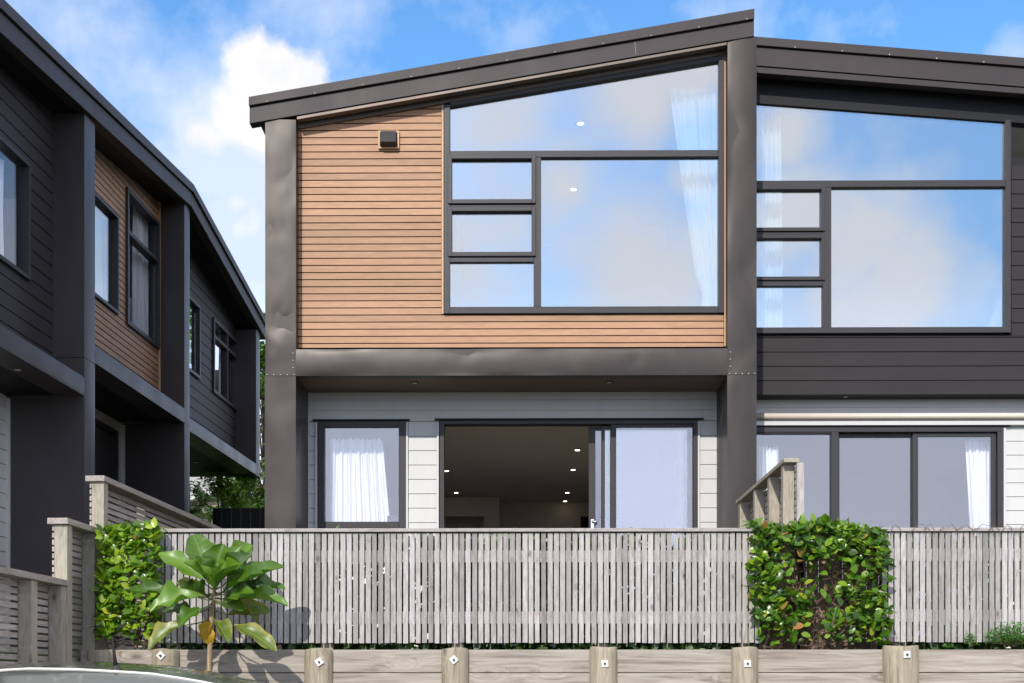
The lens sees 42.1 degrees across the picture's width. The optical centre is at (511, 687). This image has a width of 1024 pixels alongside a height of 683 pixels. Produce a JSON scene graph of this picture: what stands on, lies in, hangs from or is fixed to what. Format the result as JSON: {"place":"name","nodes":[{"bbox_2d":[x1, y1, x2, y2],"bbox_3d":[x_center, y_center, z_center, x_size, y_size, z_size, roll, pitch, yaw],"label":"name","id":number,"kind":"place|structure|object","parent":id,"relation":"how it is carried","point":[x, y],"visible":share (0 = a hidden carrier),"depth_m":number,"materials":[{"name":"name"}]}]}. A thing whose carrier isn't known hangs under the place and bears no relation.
{"place":"outdoors","nodes":[
{"label":"outdoors","id":0,"kind":"place"},
{"bbox_2d":[0,652,80,661],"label":"terrace ground","id":1,"kind":"structure","parent":0,"point":[17,654],"depth_m":13.26,"materials":[{"name":"grey concrete"}]},
{"bbox_2d":[0,0,96,650],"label":"townhouse","id":2,"kind":"structure","parent":1,"relation":"on","point":[48,94],"depth_m":13.74,"materials":[{"name":"wood"}]},
{"bbox_2d":[0,159,3,255],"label":"curtain","id":3,"kind":"object","parent":2,"relation":"hanging from","point":[1,205],"visible":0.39,"depth_m":12.87,"materials":[{"name":"white fabric"}]},
{"bbox_2d":[0,135,30,280],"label":"upper window","id":4,"kind":"structure","parent":2,"relation":"in","point":[24,269],"depth_m":13.10,"materials":[{"name":"metal"}]},
{"bbox_2d":[0,90,193,649],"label":"townhouse","id":5,"kind":"structure","parent":1,"relation":"on","point":[141,376],"depth_m":16.77,"materials":[{"name":"wood"}]},
{"bbox_2d":[95,213,102,297],"bbox_3d":[-4.835,-4.578,15.040,0.087,1.866,1.070,0,0,3],"label":"curtain","id":6,"kind":"object","parent":5,"relation":"hanging from","point":[98,254],"visible":0.12,"depth_m":15.41,"materials":[{"name":"white fabric"}]},
{"bbox_2d":[95,419,117,649],"bbox_3d":[-5.120,-1.413,16.515,0.120,3.727,0.999,0,0,3],"label":"garden door","id":7,"kind":"structure","parent":5,"relation":"in","point":[106,437],"depth_m":16.72,"materials":[{"name":"glass"}]},
{"bbox_2d":[95,192,118,314],"bbox_3d":[-4.707,-4.968,15.083,0.110,1.160,1.156,0,0,3],"label":"upper window","id":8,"kind":"structure","parent":5,"relation":"in","point":[113,305],"depth_m":15.62,"materials":[{"name":"metal"}]},
{"bbox_2d":[132,206,148,335],"bbox_3d":[-4.736,-4.884,16.986,0.087,2.479,0.530,0,0,3],"label":"curtain","id":9,"kind":"object","parent":5,"relation":"hanging from","point":[140,291],"visible":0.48,"depth_m":16.89,"materials":[{"name":"white fabric"}]},
{"bbox_2d":[124,187,159,348],"bbox_3d":[-4.631,-5.191,16.575,0.110,1.643,1.224,0,0,3],"label":"upper window","id":10,"kind":"structure","parent":5,"relation":"in","point":[153,256],"depth_m":16.90,"materials":[{"name":"metal"}]},
{"bbox_2d":[95,186,264,477],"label":"townhouse","id":11,"kind":"structure","parent":1,"relation":"on","point":[225,426],"depth_m":19.80,"materials":[{"name":"wood"}]},
{"bbox_2d":[190,296,200,379],"bbox_3d":[-4.528,-4.930,18.614,0.110,1.052,0.830,0,0,3],"label":"upper window","id":12,"kind":"structure","parent":11,"relation":"in","point":[195,371],"depth_m":18.98,"materials":[{"name":"glass"}]},
{"bbox_2d":[218,334,220,393],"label":"curtain","id":13,"kind":"object","parent":11,"relation":"hanging from","point":[219,378],"visible":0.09,"depth_m":20.74,"materials":[{"name":"white fabric"}]},
{"bbox_2d":[212,317,236,410],"bbox_3d":[-4.435,-4.939,20.441,0.110,1.116,1.416,0,0,3],"label":"upper window","id":14,"kind":"structure","parent":11,"relation":"in","point":[226,337],"depth_m":20.48,"materials":[{"name":"metal"}]},
{"bbox_2d":[190,480,214,626],"bbox_3d":[-5.427,-1.814,22.557,0.857,3.530,0.977,0,0,-16],"label":"tree","id":15,"kind":"object","parent":1,"relation":"on","point":[206,497],"visible":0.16,"depth_m":22.45,"materials":[{"name":"green plant"}]},
{"bbox_2d":[192,470,262,522],"bbox_3d":[-4.625,-1.950,21.195,1.333,3.205,1.256,0,0,-30],"label":"tree","id":16,"kind":"object","parent":1,"relation":"on","point":[219,488],"visible":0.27,"depth_m":21.16,"materials":[{"name":"green plant"}]},
{"bbox_2d":[203,454,264,520],"bbox_3d":[-5.348,-2.523,27.020,2.021,4.351,2.099,0,0,-18],"label":"tree","id":17,"kind":"object","parent":1,"relation":"on","point":[258,499],"visible":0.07,"depth_m":26.84,"materials":[{"name":"green plant"}]},
{"bbox_2d":[212,508,264,647],"bbox_3d":[-4.011,-1.477,20.081,1.010,2.454,0.080,0,0,1],"label":"dark fence","id":18,"kind":"object","parent":1,"relation":"on","point":[232,518],"visible":0.24,"depth_m":20.04,"materials":[{"name":"black paint"}]},
{"bbox_2d":[233,311,264,507],"bbox_3d":[-5.499,-4.491,29.990,2.360,8.285,2.281,0,0,1],"label":"tree","id":19,"kind":"object","parent":1,"relation":"on","point":[262,397],"visible":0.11,"depth_m":29.90,"materials":[{"name":"green plant"}]},
{"bbox_2d":[249,9,756,649],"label":"townhouse","id":20,"kind":"structure","parent":1,"relation":"on","point":[483,301],"depth_m":14.18,"materials":[{"name":"wood"}]},
{"bbox_2d":[329,438,390,631],"bbox_3d":[-1.728,-1.701,15.049,0.742,2.242,0.079,0,0,1],"label":"curtain","id":21,"kind":"object","parent":20,"relation":"hanging from","point":[358,488],"visible":0.34,"depth_m":15.05,"materials":[{"name":"white fabric"}]},
{"bbox_2d":[318,421,405,539],"bbox_3d":[-1.673,-2.309,14.858,0.980,1.315,0.100,0,0,1],"label":"lower window","id":22,"kind":"structure","parent":20,"relation":"in","point":[399,521],"depth_m":14.81,"materials":[{"name":"metal"}]},
{"bbox_2d":[440,420,697,638],"bbox_3d":[0.629,-1.761,14.854,2.868,2.423,0.140,0,0,1],"label":"sliding door","id":23,"kind":"structure","parent":20,"relation":"in","point":[613,426],"depth_m":14.81,"materials":[{"name":"metal"}]},
{"bbox_2d":[444,55,723,314],"bbox_3d":[0.764,-5.347,14.171,2.977,2.739,0.125,0,0,1],"label":"upper window","id":24,"kind":"structure","parent":20,"relation":"in","point":[532,206],"depth_m":14.13,"materials":[{"name":"metal"}]},
{"bbox_2d":[616,431,676,634],"bbox_3d":[1.500,-1.757,15.097,0.752,2.354,0.028,0,0,1],"label":"curtain","id":25,"kind":"object","parent":20,"relation":"hanging from","point":[646,494],"visible":0.44,"depth_m":15.09,"materials":[{"name":"white fabric"}]},
{"bbox_2d":[670,86,716,305],"bbox_3d":[1.997,-5.075,14.441,0.570,2.905,0.087,0,0,1],"label":"curtain","id":26,"kind":"object","parent":20,"relation":"hanging from","point":[694,109],"visible":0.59,"depth_m":14.44,"materials":[{"name":"white fabric"}]},
{"bbox_2d":[757,37,1023,649],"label":"townhouse","id":27,"kind":"structure","parent":1,"relation":"on","point":[890,366],"depth_m":15.18,"materials":[{"name":"wood"}]},
{"bbox_2d":[759,446,777,490],"bbox_3d":[2.979,-1.690,15.412,0.224,2.220,0.068,0,0,1],"label":"curtain","id":28,"kind":"object","parent":27,"relation":"hanging from","point":[768,459],"visible":0.16,"depth_m":15.41,"materials":[{"name":"white fabric"}]},
{"bbox_2d":[759,113,781,326],"bbox_3d":[2.961,-5.032,15.222,0.259,3.129,0.087,0,0,1],"label":"curtain","id":29,"kind":"object","parent":27,"relation":"hanging from","point":[770,252],"visible":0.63,"depth_m":15.22,"materials":[{"name":"white fabric"}]},
{"bbox_2d":[757,426,1002,639],"bbox_3d":[4.138,-1.761,15.214,2.904,2.423,0.130,0,0,1],"label":"sliding door","id":30,"kind":"structure","parent":27,"relation":"in","point":[995,433],"depth_m":15.16,"materials":[{"name":"metal"}]},
{"bbox_2d":[757,120,1010,334],"bbox_3d":[4.049,-5.272,14.928,3.061,2.607,0.125,0,0,1],"label":"upper window","id":31,"kind":"structure","parent":27,"relation":"in","point":[822,233],"depth_m":14.89,"materials":[{"name":"metal"}]},
{"bbox_2d":[965,439,989,581],"bbox_3d":[5.415,-1.727,15.387,0.340,2.294,0.078,0,0,1],"label":"curtain","id":32,"kind":"object","parent":27,"relation":"hanging from","point":[978,466],"visible":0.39,"depth_m":15.38,"materials":[{"name":"white fabric"}]},
{"bbox_2d":[190,477,257,522],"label":"house","id":33,"kind":"structure","parent":0,"point":[192,497],"depth_m":38.11,"materials":[{"name":"metal"}]},
{"bbox_2d":[5,0,1023,483],"label":"sky","id":34,"kind":"structure","parent":0,"point":[184,74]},
{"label":"terrace ground","id":35,"kind":"structure","parent":0,"visible":0},
{"bbox_2d":[88,517,167,649],"bbox_3d":[-2.990,-0.737,10.442,0.598,1.179,0.467,0,0,1],"label":"hedge","id":36,"kind":"object","parent":35,"relation":"on","point":[137,539],"visible":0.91,"depth_m":10.32,"materials":[{"name":"green plant"}]},
{"bbox_2d":[153,528,760,649],"bbox_3d":[-0.444,-0.702,10.547,4.826,1.103,0.175,0,0,1],"label":"slat fence","id":37,"kind":"object","parent":35,"relation":"on","point":[325,557],"visible":0.91,"depth_m":10.48,"materials":[{"name":"grey wood"}]},
{"bbox_2d":[158,524,758,649],"bbox_3d":[-0.435,-0.734,10.749,4.943,1.130,0.538,0,0,1],"label":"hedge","id":38,"kind":"object","parent":35,"relation":"on","point":[540,645],"visible":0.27,"depth_m":10.70,"materials":[{"name":"wood"}]},
{"bbox_2d":[138,648,1012,649],"bbox_3d":[0.393,-0.279,10.412,7.086,0.060,0.149,0,0,1],"label":"ground cover","id":39,"kind":"object","parent":35,"relation":"on","point":[658,649],"visible":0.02,"depth_m":10.39,"materials":[{"name":"green plant"}]},
{"bbox_2d":[736,458,803,649],"bbox_3d":[2.310,-1.061,12.077,0.160,1.622,2.500,0,0,1],"label":"privacy screen","id":40,"kind":"object","parent":35,"relation":"on","point":[780,499],"visible":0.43,"depth_m":11.55,"materials":[{"name":"beige wood"}]},
{"bbox_2d":[740,512,896,649],"bbox_3d":[2.400,-0.753,10.467,1.197,1.216,0.575,0,0,1],"label":"hedge","id":41,"kind":"object","parent":35,"relation":"on","point":[847,539],"visible":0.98,"depth_m":10.31,"materials":[{"name":"green plant"}]},
{"bbox_2d":[758,533,890,649],"bbox_3d":[2.541,-0.777,10.840,1.079,1.014,0.090,0,0,1],"label":"board fence","id":42,"kind":"object","parent":35,"relation":"on","point":[786,645],"visible":0.02,"depth_m":10.82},
{"bbox_2d":[874,533,1023,649],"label":"hedge","id":43,"kind":"object","parent":35,"relation":"on","point":[931,645],"visible":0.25,"depth_m":10.66,"materials":[{"name":"green plant"}]},
{"bbox_2d":[880,528,1023,645],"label":"slat fence","id":44,"kind":"object","parent":35,"relation":"on","point":[978,554],"visible":0.89,"depth_m":10.45,"materials":[{"name":"grey wood"}]},
{"bbox_2d":[890,524,1023,533],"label":"wire","id":45,"kind":"object","parent":44,"relation":"attached to","point":[958,528],"visible":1,"depth_m":10.41,"materials":[{"name":"metal"}]},
{"bbox_3d":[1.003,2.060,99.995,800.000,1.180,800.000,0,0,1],"label":"ground","id":46,"kind":"structure","parent":0,"visible":0},
{"bbox_2d":[0,566,68,665],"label":"side fence","id":47,"kind":"object","parent":46,"relation":"on","point":[27,628],"visible":0.91,"depth_m":9.24,"materials":[{"name":"grey wood"}]},
{"bbox_2d":[123,534,287,670],"bbox_3d":[-2.289,0.155,9.814,1.293,2.630,0.583,0,0,1],"label":"leaved plant","id":48,"kind":"object","parent":46,"relation":"on","point":[213,565],"visible":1,"depth_m":9.80,"materials":[{"name":"green plant"}]},
{"bbox_2d":[81,645,1023,682],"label":"retaining wall","id":49,"kind":"structure","parent":46,"relation":"on","point":[885,664],"depth_m":10.23,"materials":[{"name":"brown wood"}]},
{"bbox_2d":[941,643,953,647],"bbox_3d":[3.386,-0.326,10.324,0.106,0.042,0.084,0,0,1],"label":"weed","id":50,"kind":"object","parent":49,"relation":"on","point":[948,646],"visible":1,"depth_m":10.32,"materials":[{"name":"green plant"}]},
{"bbox_2d":[963,631,978,646],"bbox_3d":[3.558,-0.380,10.313,0.121,0.133,0.117,0,0,32],"label":"weed","id":51,"kind":"object","parent":49,"relation":"on","point":[971,641],"visible":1,"depth_m":10.32,"materials":[{"name":"green plant"}]},
{"bbox_2d":[983,620,1023,646],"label":"weed","id":52,"kind":"object","parent":49,"relation":"on","point":[1009,640],"visible":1,"depth_m":10.27,"materials":[{"name":"green plant"}]},
{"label":"road","id":53,"kind":"structure","parent":0,"visible":0},
{"bbox_2d":[0,636,262,682],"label":"parked car","id":54,"kind":"object","parent":53,"relation":"on","point":[114,671],"visible":1,"depth_m":8.03,"materials":[{"name":"paint"}]},
{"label":"side ground","id":55,"kind":"structure","parent":0,"visible":0},
{"bbox_2d":[47,518,101,660],"bbox_3d":[-3.345,-0.053,10.187,0.155,2.406,0.700,0,0,3],"label":"side fence","id":56,"kind":"object","parent":55,"relation":"on","point":[65,530],"visible":0.72,"depth_m":10.31,"materials":[{"name":"grey wood"}]},
{"bbox_2d":[85,475,239,649],"bbox_3d":[-3.233,-0.620,12.987,0.215,2.140,4.787,0,0,3],"label":"side fence","id":57,"kind":"object","parent":55,"relation":"on","point":[103,487],"visible":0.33,"depth_m":11.44,"materials":[{"name":"grey wood"}]}
]}

